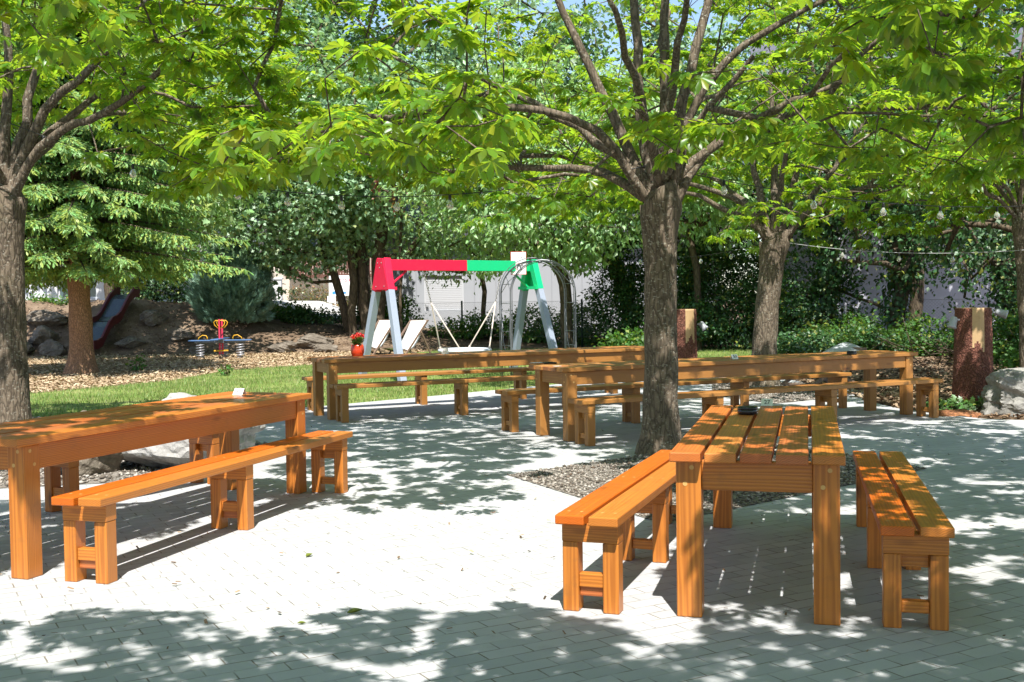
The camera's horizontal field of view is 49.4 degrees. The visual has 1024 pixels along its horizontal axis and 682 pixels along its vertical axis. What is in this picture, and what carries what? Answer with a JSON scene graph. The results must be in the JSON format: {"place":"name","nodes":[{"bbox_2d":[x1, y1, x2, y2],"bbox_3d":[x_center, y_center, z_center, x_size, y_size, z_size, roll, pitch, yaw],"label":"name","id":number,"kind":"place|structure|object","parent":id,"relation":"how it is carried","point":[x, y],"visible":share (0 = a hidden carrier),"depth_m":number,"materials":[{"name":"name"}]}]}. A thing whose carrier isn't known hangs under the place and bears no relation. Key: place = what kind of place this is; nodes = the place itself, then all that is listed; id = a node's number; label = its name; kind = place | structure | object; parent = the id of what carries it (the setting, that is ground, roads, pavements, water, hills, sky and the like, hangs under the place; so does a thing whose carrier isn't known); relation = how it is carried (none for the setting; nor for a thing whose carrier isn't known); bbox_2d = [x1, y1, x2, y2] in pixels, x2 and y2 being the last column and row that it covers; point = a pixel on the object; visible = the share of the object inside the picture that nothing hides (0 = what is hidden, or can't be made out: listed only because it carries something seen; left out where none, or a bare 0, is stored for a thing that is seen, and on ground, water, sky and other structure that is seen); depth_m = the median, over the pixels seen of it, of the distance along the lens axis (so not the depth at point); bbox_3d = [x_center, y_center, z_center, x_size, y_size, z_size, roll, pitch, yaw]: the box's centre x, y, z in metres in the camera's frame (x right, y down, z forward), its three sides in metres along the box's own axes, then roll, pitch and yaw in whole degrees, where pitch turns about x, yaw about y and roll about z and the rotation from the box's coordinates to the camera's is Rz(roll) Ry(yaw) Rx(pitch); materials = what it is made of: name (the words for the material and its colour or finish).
{"place":"outdoors","nodes":[
{"label":"outdoors","id":0,"kind":"place"},
{"bbox_2d":[0,416,266,487],"bbox_3d":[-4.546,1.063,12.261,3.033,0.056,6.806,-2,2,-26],"label":"gravel","id":1,"kind":"structure","parent":0,"point":[134,473],"depth_m":9.59,"materials":[{"name":"grey gravel"}]},
{"bbox_2d":[61,410,123,476],"bbox_3d":[-3.779,0.959,9.773,0.654,0.700,0.633,1,3,42],"label":"boulder","id":2,"kind":"object","parent":1,"relation":"on","point":[102,464],"visible":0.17,"depth_m":9.65,"materials":[{"name":"grey stone"}]},
{"bbox_2d":[0,0,337,422],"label":"chestnut tree","id":3,"kind":"object","parent":1,"relation":"on","point":[23,153],"visible":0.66,"depth_m":11.75,"materials":[{"name":"green plant"}]},
{"bbox_2d":[10,123,645,210],"bbox_3d":[-2.046,-1.798,11.043,6.755,1.082,0.067,0,2,14],"label":"string light","id":4,"kind":"object","parent":3,"relation":"hanging from","point":[341,205],"visible":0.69,"depth_m":10.95,"materials":[{"name":"white"}]},
{"bbox_2d":[122,392,265,467],"bbox_3d":[-3.010,0.830,10.024,1.379,0.732,0.943,0,2,18],"label":"boulder","id":5,"kind":"object","parent":1,"relation":"on","point":[172,454],"visible":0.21,"depth_m":9.69,"materials":[{"name":"stone"}]},
{"bbox_2d":[27,349,436,392],"bbox_3d":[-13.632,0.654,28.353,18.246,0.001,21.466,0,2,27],"label":"wood chip ground","id":6,"kind":"structure","parent":0,"point":[90,378],"depth_m":26.94,"materials":[{"name":"beige wood"}]},
{"bbox_2d":[39,339,66,355],"bbox_3d":[-13.996,0.264,33.936,0.930,0.650,0.703,-1,2,7],"label":"boulder","id":7,"kind":"object","parent":6,"relation":"on","point":[49,347],"visible":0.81,"depth_m":33.73,"materials":[{"name":"grey stone"}]},
{"bbox_2d":[92,274,139,348],"bbox_3d":[-12.722,-0.883,34.947,0.738,2.670,3.150,-1,2,7],"label":"slide","id":8,"kind":"object","parent":6,"relation":"on","point":[108,316],"visible":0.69,"depth_m":35.25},
{"bbox_2d":[0,0,253,374],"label":"spruce tree","id":9,"kind":"object","parent":6,"relation":"on","point":[88,247],"visible":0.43,"depth_m":23.58,"materials":[{"name":"green plant"}]},
{"bbox_2d":[0,2,278,244],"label":"sycamore tree","id":10,"kind":"object","parent":6,"relation":"on","point":[207,222],"visible":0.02,"depth_m":32.22,"materials":[{"name":"green plant"}]},
{"bbox_2d":[188,319,251,358],"bbox_3d":[-8.132,-0.056,31.013,1.362,1.100,1.362,1,3,41],"label":"spring seesaw","id":11,"kind":"object","parent":6,"relation":"on","point":[220,339],"visible":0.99,"depth_m":30.96,"materials":[{"name":"blue metal"}]},
{"bbox_2d":[350,320,393,354],"bbox_3d":[-3.825,-0.086,31.056,0.675,1.003,1.375,0,2,32],"label":"deck chair","id":12,"kind":"object","parent":6,"relation":"on","point":[382,331],"visible":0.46,"depth_m":31.26,"materials":[{"name":"white fabric"}]},
{"bbox_2d":[274,301,340,317],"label":"driveway","id":13,"kind":"structure","parent":0,"point":[316,304],"depth_m":54.13,"materials":[{"name":"grey concrete"}]},
{"bbox_2d":[327,275,356,306],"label":"guesthouse sign","id":14,"kind":"object","parent":13,"relation":"on","point":[345,284],"visible":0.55,"depth_m":57.88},
{"bbox_2d":[25,299,750,356],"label":"hill","id":15,"kind":"structure","parent":0,"point":[185,316],"depth_m":35.52,"materials":[{"name":"brown soil"}]},
{"bbox_2d":[28,325,59,345],"bbox_3d":[-14.550,-0.099,34.667,0.910,0.814,0.857,-3,3,-40],"label":"boulder","id":16,"kind":"object","parent":15,"relation":"on","point":[41,334],"visible":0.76,"depth_m":34.34,"materials":[{"name":"grey stone"}]},
{"bbox_2d":[26,309,68,325],"bbox_3d":[-14.849,-0.679,35.546,1.348,0.670,0.903,-1,2,4],"label":"boulder","id":17,"kind":"object","parent":15,"relation":"on","point":[45,317],"visible":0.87,"depth_m":35.21,"materials":[{"name":"grey stone"}]},
{"bbox_2d":[25,126,259,301],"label":"white house","id":18,"kind":"structure","parent":15,"relation":"on","point":[97,293],"depth_m":46.95,"materials":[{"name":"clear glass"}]},
{"bbox_2d":[108,262,194,302],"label":"shrub","id":19,"kind":"object","parent":15,"relation":"on","point":[174,294],"visible":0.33,"depth_m":38.50,"materials":[{"name":"green plant"}]},
{"bbox_2d":[140,309,168,326],"bbox_3d":[-11.445,-0.710,35.560,0.607,0.599,0.853,0,2,31],"label":"boulder","id":20,"kind":"object","parent":15,"relation":"on","point":[151,318],"visible":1,"depth_m":35.27,"materials":[{"name":"grey stone"}]},
{"bbox_2d":[183,236,277,323],"bbox_3d":[-9.086,-1.930,36.101,3.141,3.018,3.037,-1,2,0],"label":"cypress bush","id":21,"kind":"object","parent":15,"relation":"on","point":[241,298],"visible":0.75,"depth_m":35.37,"materials":[{"name":"green plant"}]},
{"bbox_2d":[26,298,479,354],"bbox_3d":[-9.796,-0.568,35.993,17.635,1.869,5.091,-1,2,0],"label":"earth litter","id":22,"kind":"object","parent":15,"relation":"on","point":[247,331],"visible":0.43,"depth_m":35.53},
{"bbox_2d":[138,0,370,303],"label":"maple tree","id":23,"kind":"object","parent":15,"relation":"on","point":[326,20],"visible":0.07,"depth_m":39.65,"materials":[{"name":"green plant"}]},
{"bbox_2d":[174,140,392,332],"bbox_3d":[-7.851,-3.709,36.788,8.338,7.234,6.022,-1,2,0],"label":"maple tree","id":24,"kind":"object","parent":15,"relation":"on","point":[328,263],"visible":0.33,"depth_m":35.78,"materials":[{"name":"green plant"}]},
{"bbox_2d":[270,299,320,319],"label":"shrub","id":25,"kind":"object","parent":15,"relation":"on","point":[288,307],"visible":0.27,"depth_m":38.87,"materials":[{"name":"green plant"}]},
{"bbox_2d":[295,333,333,348],"bbox_3d":[-6.309,0.109,34.994,1.324,0.703,1.352,0,2,11],"label":"boulder","id":26,"kind":"object","parent":15,"relation":"on","point":[309,340],"visible":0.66,"depth_m":34.51,"materials":[{"name":"grey stone"}]},
{"bbox_2d":[260,219,371,302],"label":"balcony house","id":27,"kind":"structure","parent":15,"relation":"on","point":[288,283],"depth_m":65.91,"materials":[{"name":"beige paint"}]},
{"bbox_2d":[274,302,360,324],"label":"shrub","id":28,"kind":"object","parent":15,"relation":"on","point":[294,318],"visible":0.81,"depth_m":37.91,"materials":[{"name":"green plant"}]},
{"bbox_2d":[285,283,371,306],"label":"hedge","id":29,"kind":"object","parent":15,"relation":"on","point":[311,298],"visible":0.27,"depth_m":59.91,"materials":[{"name":"green plant"}]},
{"bbox_2d":[200,19,488,336],"bbox_3d":[-5.177,-5.066,35.974,9.996,10.273,7.427,-1,2,0],"label":"maple tree","id":30,"kind":"object","parent":15,"relation":"on","point":[380,218],"visible":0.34,"depth_m":35.31,"materials":[{"name":"green plant"}]},
{"bbox_2d":[204,0,486,324],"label":"tall tree","id":31,"kind":"object","parent":15,"relation":"on","point":[411,50],"visible":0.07,"depth_m":41.23,"materials":[{"name":"green plant"}]},
{"bbox_2d":[370,174,411,339],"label":"tree","id":32,"kind":"object","parent":15,"relation":"on","point":[401,278],"visible":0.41,"depth_m":35.66,"materials":[{"name":"brown plant"}]},
{"bbox_2d":[357,283,436,333],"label":"shrub","id":33,"kind":"object","parent":15,"relation":"on","point":[405,306],"visible":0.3,"depth_m":37.28,"materials":[{"name":"green plant"}]},
{"bbox_2d":[372,225,517,338],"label":"cherry tree","id":34,"kind":"object","parent":15,"relation":"on","point":[484,291],"visible":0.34,"depth_m":36.20,"materials":[{"name":"green plant"}]},
{"bbox_2d":[425,307,508,339],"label":"shrub","id":35,"kind":"object","parent":15,"relation":"on","point":[473,327],"visible":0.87,"depth_m":36.73,"materials":[{"name":"green plant"}]},
{"bbox_2d":[405,0,596,175],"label":"tall tree","id":36,"kind":"object","parent":15,"relation":"on","point":[509,4],"visible":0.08,"depth_m":49.93,"materials":[{"name":"green plant"}]},
{"bbox_2d":[480,302,560,343],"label":"shrub","id":37,"kind":"object","parent":15,"relation":"on","point":[528,332],"visible":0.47,"depth_m":36.22,"materials":[{"name":"green plant"}]},
{"bbox_2d":[489,0,736,164],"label":"tall tree","id":38,"kind":"object","parent":15,"relation":"on","point":[652,39],"visible":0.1,"depth_m":48.51,"materials":[{"name":"green plant"}]},
{"bbox_2d":[680,0,859,276],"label":"tall tree","id":39,"kind":"object","parent":15,"relation":"on","point":[737,18],"visible":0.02,"depth_m":43.84,"materials":[{"name":"green plant"}]},
{"bbox_2d":[30,346,751,416],"bbox_3d":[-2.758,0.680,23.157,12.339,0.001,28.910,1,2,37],"label":"lawn","id":40,"kind":"structure","parent":0,"point":[243,385],"depth_m":19.35,"materials":[{"name":"plant"}]},
{"bbox_2d":[380,320,430,353],"bbox_3d":[-2.823,-0.051,29.656,0.675,1.003,1.375,1,2,34],"label":"deck chair","id":41,"kind":"object","parent":40,"relation":"on","point":[414,332],"visible":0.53,"depth_m":29.86,"materials":[{"name":"white fabric"}]},
{"bbox_2d":[358,257,556,380],"bbox_3d":[-1.001,-0.433,21.998,3.762,2.381,1.722,-2,2,-36],"label":"swing frame","id":42,"kind":"object","parent":40,"relation":"on","point":[385,267],"visible":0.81,"depth_m":21.54,"materials":[{"name":"paint"}]},
{"bbox_2d":[423,271,501,352],"bbox_3d":[-0.948,-0.579,22.033,1.534,1.635,1.072,-1,2,-1],"label":"nest swing","id":43,"kind":"object","parent":42,"relation":"hanging from","point":[464,349],"visible":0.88,"depth_m":21.96,"materials":[{"name":"fabric"}]},
{"bbox_2d":[343,41,725,347],"bbox_3d":[0.915,-4.339,32.407,9.944,9.306,9.650,-3,3,-44],"label":"cherry tree","id":44,"kind":"object","parent":40,"relation":"on","point":[515,231],"visible":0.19,"depth_m":31.85,"materials":[{"name":"green plant"}]},
{"bbox_2d":[499,257,576,375],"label":"rose arch","id":45,"kind":"structure","parent":40,"relation":"on","point":[540,260],"depth_m":20.49,"materials":[{"name":"grey metal"}]},
{"bbox_2d":[593,321,643,346],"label":"shrub","id":46,"kind":"object","parent":40,"relation":"on","point":[631,339],"visible":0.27,"depth_m":27.25,"materials":[{"name":"green plant"}]},
{"bbox_2d":[540,37,859,350],"bbox_3d":[5.079,-3.871,30.823,9.412,8.537,8.196,-1,2,0],"label":"cherry tree","id":47,"kind":"object","parent":40,"relation":"on","point":[701,223],"visible":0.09,"depth_m":30.23,"materials":[{"name":"green plant"}]},
{"bbox_2d":[677,233,795,349],"bbox_3d":[6.016,-1.490,32.072,4.404,3.591,3.005,-1,2,0],"label":"shrub","id":48,"kind":"object","parent":40,"relation":"on","point":[713,324],"visible":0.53,"depth_m":31.64,"materials":[{"name":"green plant"}]},
{"bbox_2d":[0,377,1023,681],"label":"paving","id":49,"kind":"structure","parent":0,"point":[136,619],"depth_m":5.79,"materials":[{"name":"concrete"}]},
{"bbox_2d":[0,0,144,92],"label":"chestnut tree","id":50,"kind":"object","parent":49,"relation":"on","point":[67,53],"visible":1,"depth_m":6.11,"materials":[{"name":"green plant"}]},
{"bbox_2d":[44,433,219,511],"bbox_3d":[-3.189,0.983,7.886,0.300,0.462,3.006,0,2,29],"label":"bench","id":51,"kind":"object","parent":49,"relation":"on","point":[209,444],"visible":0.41,"depth_m":7.90,"materials":[{"name":"brown wood"}]},
{"bbox_2d":[0,391,311,579],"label":"picnic table","id":52,"kind":"object","parent":49,"relation":"on","point":[29,448],"visible":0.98,"depth_m":6.76,"materials":[{"name":"brown wood"}]},
{"bbox_2d":[51,431,352,583],"bbox_3d":[-1.817,0.986,7.224,0.300,0.462,3.036,0,2,17],"label":"bench","id":53,"kind":"object","parent":49,"relation":"on","point":[96,505],"visible":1,"depth_m":6.68,"materials":[{"name":"brown wood"}]},
{"bbox_2d":[330,375,562,422],"bbox_3d":[0.057,0.697,14.732,4.999,0.462,0.300,-2,2,-26],"label":"bench","id":54,"kind":"object","parent":49,"relation":"on","point":[460,398],"visible":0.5,"depth_m":14.09,"materials":[{"name":"brown wood"}]},
{"bbox_2d":[302,367,617,410],"bbox_3d":[-0.592,0.651,16.286,5.007,0.462,0.300,-2,2,-27],"label":"bench","id":55,"kind":"object","parent":49,"relation":"on","point":[420,394],"visible":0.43,"depth_m":15.87,"materials":[{"name":"brown wood"}]},
{"bbox_2d":[307,346,644,419],"bbox_3d":[-0.244,0.530,15.338,5.067,0.761,0.760,-2,2,-27],"label":"picnic table","id":56,"kind":"object","parent":49,"relation":"on","point":[331,367],"visible":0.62,"depth_m":14.66,"materials":[{"name":"brown wood"}]},
{"bbox_2d":[351,332,364,355],"bbox_3d":[-2.042,0.033,14.661,0.211,0.328,0.220,1,3,41],"label":"flower pot","id":57,"kind":"object","parent":56,"relation":"on","point":[357,348],"visible":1,"depth_m":14.62,"materials":[{"name":"red ceramic"}]},
{"bbox_2d":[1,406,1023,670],"bbox_3d":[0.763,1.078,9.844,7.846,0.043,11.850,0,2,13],"label":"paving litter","id":58,"kind":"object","parent":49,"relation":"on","point":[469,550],"visible":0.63,"depth_m":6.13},
{"bbox_2d":[50,0,1023,455],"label":"chestnut tree","id":59,"kind":"object","parent":49,"relation":"on","point":[456,114],"visible":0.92,"depth_m":9.76,"materials":[{"name":"green plant"}]},
{"bbox_2d":[696,174,1018,218],"bbox_3d":[4.054,-1.493,11.782,5.751,0.377,0.068,-2,2,-29],"label":"string light","id":60,"kind":"object","parent":59,"relation":"hanging from","point":[813,204],"visible":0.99,"depth_m":11.60,"materials":[{"name":"white"}]},
{"bbox_2d":[555,450,675,614],"bbox_3d":[0.729,0.987,6.176,0.300,0.462,2.328,0,2,20],"label":"bench","id":61,"kind":"object","parent":49,"relation":"on","point":[604,514],"visible":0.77,"depth_m":5.24,"materials":[{"name":"brown wood"}]},
{"bbox_2d":[495,371,851,432],"bbox_3d":[2.121,0.710,13.520,5.028,0.462,0.300,-2,2,-27],"label":"bench","id":62,"kind":"object","parent":49,"relation":"on","point":[510,410],"visible":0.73,"depth_m":13.21,"materials":[{"name":"brown wood"}]},
{"bbox_2d":[677,309,707,379],"bbox_3d":[2.970,0.110,19.034,0.612,1.310,0.556,-2,2,-33],"label":"log post","id":63,"kind":"object","parent":49,"relation":"on","point":[687,324],"visible":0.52,"depth_m":18.80,"materials":[{"name":"brown wood"}]},
{"bbox_2d":[507,440,926,520],"bbox_3d":[1.741,1.089,9.310,3.936,0.001,2.268,-3,3,-40],"label":"gravel bed","id":64,"kind":"object","parent":49,"relation":"on","point":[706,511],"visible":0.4,"depth_m":8.90,"materials":[{"name":"gravel"}]},
{"bbox_2d":[529,350,917,441],"bbox_3d":[2.574,0.578,12.822,4.973,0.762,0.760,-2,2,-27],"label":"picnic table","id":65,"kind":"object","parent":49,"relation":"on","point":[569,377],"visible":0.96,"depth_m":12.36,"materials":[{"name":"brown wood"}]},
{"bbox_2d":[568,377,942,445],"bbox_3d":[2.847,0.744,12.232,4.965,0.462,0.300,-2,2,-27],"label":"bench","id":66,"kind":"object","parent":49,"relation":"on","point":[584,409],"visible":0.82,"depth_m":12.09,"materials":[{"name":"brown wood"}]},
{"bbox_2d":[669,405,845,625],"bbox_3d":[1.367,0.834,6.003,0.760,0.761,2.270,0,2,15],"label":"picnic table","id":67,"kind":"object","parent":49,"relation":"on","point":[705,451],"visible":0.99,"depth_m":5.04,"materials":[{"name":"brown wood"}]},
{"bbox_2d":[711,382,848,403],"bbox_3d":[3.962,0.786,17.065,1.900,0.001,3.750,-1,2,0],"label":"gravel bed","id":68,"kind":"object","parent":49,"relation":"on","point":[771,395],"visible":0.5,"depth_m":16.38,"materials":[{"name":"grey gravel"}]},
{"bbox_2d":[461,0,1023,385],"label":"chestnut tree","id":69,"kind":"object","parent":68,"relation":"on","point":[774,248],"visible":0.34,"depth_m":18.34,"materials":[{"name":"green plant"}]},
{"bbox_2d":[619,0,1023,193],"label":"chestnut tree","id":70,"kind":"object","parent":49,"relation":"on","point":[698,131],"visible":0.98,"depth_m":8.48,"materials":[{"name":"green plant"}]},
{"bbox_2d":[853,451,954,630],"bbox_3d":[2.031,0.977,5.927,0.300,0.462,2.427,0,2,14],"label":"bench","id":71,"kind":"object","parent":49,"relation":"on","point":[902,517],"visible":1,"depth_m":4.87,"materials":[{"name":"brown wood"}]},
{"bbox_2d":[160,0,1015,292],"label":"sky","id":72,"kind":"structure","parent":0,"point":[699,3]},
{"bbox_2d":[702,304,1023,419],"bbox_3d":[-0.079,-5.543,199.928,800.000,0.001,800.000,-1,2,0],"label":"ground","id":73,"kind":"structure","parent":0,"point":[995,417],"depth_m":19.59,"materials":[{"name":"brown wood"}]},
{"bbox_2d":[370,182,721,332],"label":"panel building","id":74,"kind":"structure","parent":73,"relation":"on","point":[449,295],"depth_m":43.97,"materials":[{"name":"white paint"}]},
{"bbox_2d":[531,294,618,344],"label":"shrub","id":75,"kind":"object","parent":73,"relation":"on","point":[586,327],"visible":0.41,"depth_m":35.93,"materials":[{"name":"green plant"}]},
{"bbox_2d":[407,298,796,348],"bbox_3d":[2.194,-0.565,34.902,13.826,1.510,0.063,0,2,33],"label":"fence","id":76,"kind":"object","parent":73,"relation":"on","point":[581,311],"visible":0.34,"depth_m":35.35,"materials":[{"name":"metal"}]},
{"bbox_2d":[576,236,701,346],"bbox_3d":[4.027,-1.497,34.194,4.131,3.528,2.808,-1,2,0],"label":"shrub","id":77,"kind":"object","parent":73,"relation":"on","point":[629,290],"visible":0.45,"depth_m":33.86,"materials":[{"name":"green plant"}]},
{"bbox_2d":[573,27,786,334],"bbox_3d":[5.177,-4.483,34.638,8.004,9.573,7.163,-1,2,0],"label":"ivy tree","id":78,"kind":"object","parent":73,"relation":"on","point":[618,245],"visible":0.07,"depth_m":34.63,"materials":[{"name":"green plant"}]},
{"bbox_2d":[568,23,804,345],"bbox_3d":[5.987,-4.466,33.688,7.024,9.556,6.943,1,2,34],"label":"ivy tree","id":79,"kind":"object","parent":73,"relation":"on","point":[730,120],"visible":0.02,"depth_m":33.56,"materials":[{"name":"green plant"}]},
{"bbox_2d":[678,205,792,344],"bbox_3d":[6.950,-2.250,35.417,4.060,4.805,2.537,-1,2,0],"label":"shrub","id":80,"kind":"object","parent":73,"relation":"on","point":[737,263],"visible":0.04,"depth_m":35.13,"materials":[{"name":"green plant"}]},
{"bbox_2d":[781,342,866,384],"bbox_3d":[4.961,0.398,17.631,1.348,0.703,0.620,-2,2,-35],"label":"boulder","id":81,"kind":"object","parent":73,"relation":"on","point":[842,347],"visible":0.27,"depth_m":17.89,"materials":[{"name":"grey stone"}]},
{"bbox_2d":[778,244,874,344],"bbox_3d":[8.107,-1.259,29.590,3.062,3.300,2.198,-1,2,0],"label":"shrub","id":82,"kind":"object","parent":73,"relation":"on","point":[804,312],"visible":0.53,"depth_m":29.28,"materials":[{"name":"green plant"}]},
{"bbox_2d":[689,6,964,342],"bbox_3d":[8.045,-4.415,29.234,7.301,9.709,7.166,-1,2,0],"label":"ivy tree","id":83,"kind":"object","parent":73,"relation":"on","point":[815,68],"visible":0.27,"depth_m":29.08,"materials":[{"name":"green plant"}]},
{"bbox_2d":[747,320,923,354],"bbox_3d":[7.438,0.023,25.542,4.136,1.006,1.979,-1,2,0],"label":"shrub","id":84,"kind":"object","parent":73,"relation":"on","point":[809,345],"visible":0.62,"depth_m":25.26,"materials":[{"name":"green plant"}]},
{"bbox_2d":[799,307,901,350],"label":"shrub","id":85,"kind":"object","parent":73,"relation":"on","point":[860,320],"visible":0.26,"depth_m":27.76,"materials":[{"name":"green plant"}]},
{"bbox_2d":[703,0,1023,367],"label":"chestnut tree","id":86,"kind":"object","parent":73,"relation":"on","point":[918,176],"visible":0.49,"depth_m":16.09,"materials":[{"name":"green plant"}]},
{"bbox_2d":[742,46,1014,350],"bbox_3d":[9.796,-3.805,28.306,7.955,8.499,7.091,1,2,36],"label":"ivy tree","id":87,"kind":"object","parent":73,"relation":"on","point":[900,297],"visible":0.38,"depth_m":28.60,"materials":[{"name":"green plant"}]},
{"bbox_2d":[740,0,1021,344],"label":"tall tree","id":88,"kind":"object","parent":73,"relation":"on","point":[918,296],"visible":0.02,"depth_m":32.66,"materials":[{"name":"green plant"}]},
{"bbox_2d":[750,28,1022,339],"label":"pale building","id":89,"kind":"structure","parent":73,"relation":"on","point":[941,292],"depth_m":35.70,"materials":[{"name":"grey paint"}]},
{"bbox_2d":[871,312,953,364],"bbox_3d":[8.308,0.124,22.980,3.315,1.508,2.039,-1,2,0],"label":"brushwood","id":90,"kind":"object","parent":73,"relation":"on","point":[942,352],"visible":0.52,"depth_m":22.82,"materials":[{"name":"brown wood"}]},
{"bbox_2d":[815,0,1023,28],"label":"tall tree","id":91,"kind":"object","parent":73,"relation":"on","point":[1009,9],"depth_m":42.56,"materials":[{"name":"green plant"}]},
{"bbox_2d":[859,20,1023,341],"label":"ivy tree","id":92,"kind":"object","parent":73,"relation":"on","point":[1002,269],"visible":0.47,"depth_m":26.85,"materials":[{"name":"green plant"}]},
{"bbox_2d":[861,1,1023,289],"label":"ivy tree","id":93,"kind":"object","parent":73,"relation":"on","point":[990,226],"visible":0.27,"depth_m":20.71,"materials":[{"name":"green plant"}]},
{"bbox_2d":[881,302,1007,356],"bbox_3d":[10.678,-0.260,27.000,3.681,1.401,2.645,-1,2,0],"label":"shrub","id":94,"kind":"object","parent":73,"relation":"on","point":[938,334],"visible":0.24,"depth_m":26.63,"materials":[{"name":"green plant"}]},
{"bbox_2d":[926,394,982,410],"bbox_3d":[5.681,0.806,14.030,1.118,0.257,0.762,-1,2,0],"label":"ivy patch","id":95,"kind":"object","parent":73,"relation":"on","point":[959,402],"visible":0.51,"depth_m":13.90,"materials":[{"name":"green plant"}]},
{"bbox_2d":[933,301,1018,364],"bbox_3d":[10.804,-0.222,23.191,3.831,1.603,2.638,-1,2,0],"label":"shrub","id":96,"kind":"object","parent":73,"relation":"on","point":[1006,328],"visible":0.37,"depth_m":23.23,"materials":[{"name":"green plant"}]},
{"bbox_2d":[947,308,1008,402],"bbox_3d":[6.105,0.221,14.591,0.737,1.310,0.547,0,2,24],"label":"log post","id":97,"kind":"object","parent":73,"relation":"on","point":[973,353],"visible":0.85,"depth_m":14.43,"materials":[{"name":"brown wood"}]},
{"bbox_2d":[980,367,1023,416],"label":"boulder","id":98,"kind":"object","parent":73,"relation":"on","point":[1002,392],"visible":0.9,"depth_m":13.40,"materials":[{"name":"stone"}]},
{"bbox_2d":[993,339,1019,370],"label":"shrub","id":99,"kind":"object","parent":73,"relation":"on","point":[1013,357],"visible":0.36,"depth_m":19.11,"materials":[{"name":"green plant"}]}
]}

